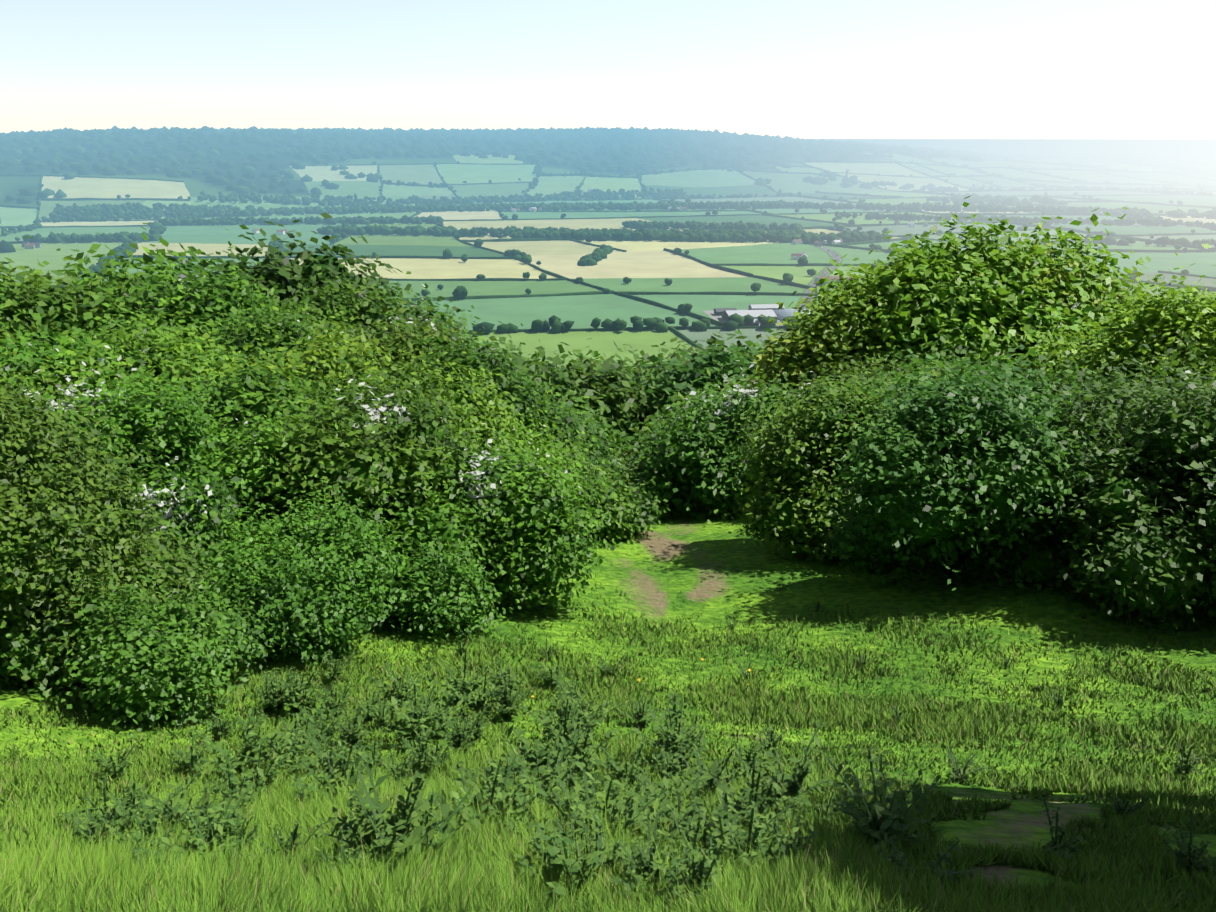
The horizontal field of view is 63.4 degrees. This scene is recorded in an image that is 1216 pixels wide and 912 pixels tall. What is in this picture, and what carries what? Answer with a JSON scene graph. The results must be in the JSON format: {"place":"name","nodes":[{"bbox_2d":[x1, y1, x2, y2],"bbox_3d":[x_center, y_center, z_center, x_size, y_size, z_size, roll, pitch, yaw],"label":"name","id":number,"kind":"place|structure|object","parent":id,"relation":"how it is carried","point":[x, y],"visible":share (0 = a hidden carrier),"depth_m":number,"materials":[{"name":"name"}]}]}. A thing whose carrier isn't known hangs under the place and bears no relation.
{"place":"outdoors","nodes":[
{"label":"outdoors","id":0,"kind":"place"},
{"bbox_2d":[0,132,1215,911],"bbox_3d":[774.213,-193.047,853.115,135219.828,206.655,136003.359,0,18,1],"label":"terrain","id":1,"kind":"structure","parent":0,"point":[692,564],"depth_m":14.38,"materials":[{"name":"green plant"}]},
{"bbox_2d":[0,223,250,348],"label":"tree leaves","id":2,"kind":"object","parent":1,"relation":"on","point":[101,274],"visible":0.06,"depth_m":29.93,"materials":[{"name":"green plant"}]},
{"bbox_2d":[173,212,464,340],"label":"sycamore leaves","id":3,"kind":"object","parent":1,"relation":"on","point":[291,271],"visible":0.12,"depth_m":36.57,"materials":[{"name":"green plant"}]},
{"bbox_2d":[0,229,670,737],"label":"thicket leaves","id":4,"kind":"object","parent":1,"relation":"on","point":[226,537],"visible":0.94,"depth_m":14.07,"materials":[{"name":"green plant"}]},
{"bbox_2d":[21,188,927,286],"bbox_3d":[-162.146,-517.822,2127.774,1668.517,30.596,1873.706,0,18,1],"label":"village houses","id":5,"kind":"structure","parent":1,"relation":"on","point":[34,245],"depth_m":1721.99,"materials":[{"name":"grey"}]},
{"bbox_2d":[420,314,786,451],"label":"thicket leaves","id":6,"kind":"object","parent":1,"relation":"on","point":[645,391],"visible":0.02,"depth_m":49.85,"materials":[{"name":"green plant"}]},
{"bbox_2d":[0,249,1215,719],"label":"thicket foliage","id":7,"kind":"object","parent":1,"relation":"on","point":[1116,487],"visible":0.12,"depth_m":14.97,"materials":[{"name":"green plant"}]},
{"bbox_2d":[0,137,1215,351],"bbox_3d":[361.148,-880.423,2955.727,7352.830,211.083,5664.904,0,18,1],"label":"hedges","id":8,"kind":"object","parent":1,"relation":"on","point":[724,267],"visible":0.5,"depth_m":2225.09,"materials":[{"name":"green plant"}]},
{"bbox_2d":[0,126,1215,334],"bbox_3d":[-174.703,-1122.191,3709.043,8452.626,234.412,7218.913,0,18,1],"label":"trees","id":9,"kind":"object","parent":1,"relation":"on","point":[370,142],"materials":[{"name":"green plant"}]},
{"bbox_2d":[492,339,771,380],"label":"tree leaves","id":10,"kind":"object","parent":1,"relation":"on","point":[645,357],"depth_m":80.34,"materials":[{"name":"green plant"}]},
{"bbox_2d":[58,601,1215,908],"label":"weeds","id":11,"kind":"object","parent":1,"relation":"on","point":[576,719],"visible":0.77,"depth_m":5.87,"materials":[{"name":"green plant"}]},
{"bbox_2d":[151,419,1189,574],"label":"thicket trunks and limbs","id":12,"kind":"object","parent":1,"relation":"on","point":[948,571],"depth_m":16.71,"materials":[{"name":"brown plant"}]},
{"bbox_2d":[529,658,881,880],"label":"buttercup flowers","id":13,"kind":"object","parent":1,"relation":"on","point":[702,659],"visible":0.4,"depth_m":11.68,"materials":[{"name":"yellow plant"}]},
{"bbox_2d":[604,314,1215,637],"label":"thicket leaves","id":14,"kind":"object","parent":1,"relation":"on","point":[908,387],"visible":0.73,"depth_m":15.79,"materials":[{"name":"green plant"}]},
{"bbox_2d":[746,196,1173,398],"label":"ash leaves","id":15,"kind":"object","parent":1,"relation":"on","point":[971,280],"visible":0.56,"depth_m":32.21,"materials":[{"name":"green plant"}]},
{"bbox_2d":[1000,243,1215,387],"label":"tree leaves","id":16,"kind":"object","parent":1,"relation":"on","point":[1148,313],"visible":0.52,"depth_m":25.32,"materials":[{"name":"green plant"}]},
{"bbox_2d":[0,150,1215,375],"bbox_3d":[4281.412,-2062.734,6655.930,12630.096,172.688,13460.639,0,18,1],"label":"fields","id":17,"kind":"structure","parent":0,"point":[646,266],"depth_m":1857.12,"materials":[{"name":"green plant"}]},
{"bbox_2d":[703,304,813,325],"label":"farm buildings","id":18,"kind":"structure","parent":17,"relation":"on","point":[755,311],"depth_m":1025.63,"materials":[{"name":"grey metal"}]},
{"bbox_2d":[0,0,1215,138],"label":"sky","id":19,"kind":"structure","parent":0,"point":[805,69],"materials":[{"name":"white"}]},
{"bbox_2d":[789,244,842,336],"bbox_3d":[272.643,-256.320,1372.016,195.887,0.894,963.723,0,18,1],"label":"road verge","id":20,"kind":"structure","parent":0,"point":[815,276],"depth_m":1378.87,"materials":[{"name":"green plant"}]},
{"bbox_2d":[800,244,840,308],"bbox_3d":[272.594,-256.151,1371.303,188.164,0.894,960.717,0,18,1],"label":"road asphalt","id":21,"kind":"structure","parent":0,"point":[834,256],"depth_m":1399.12,"materials":[{"name":"grey asphalt"}]}
]}

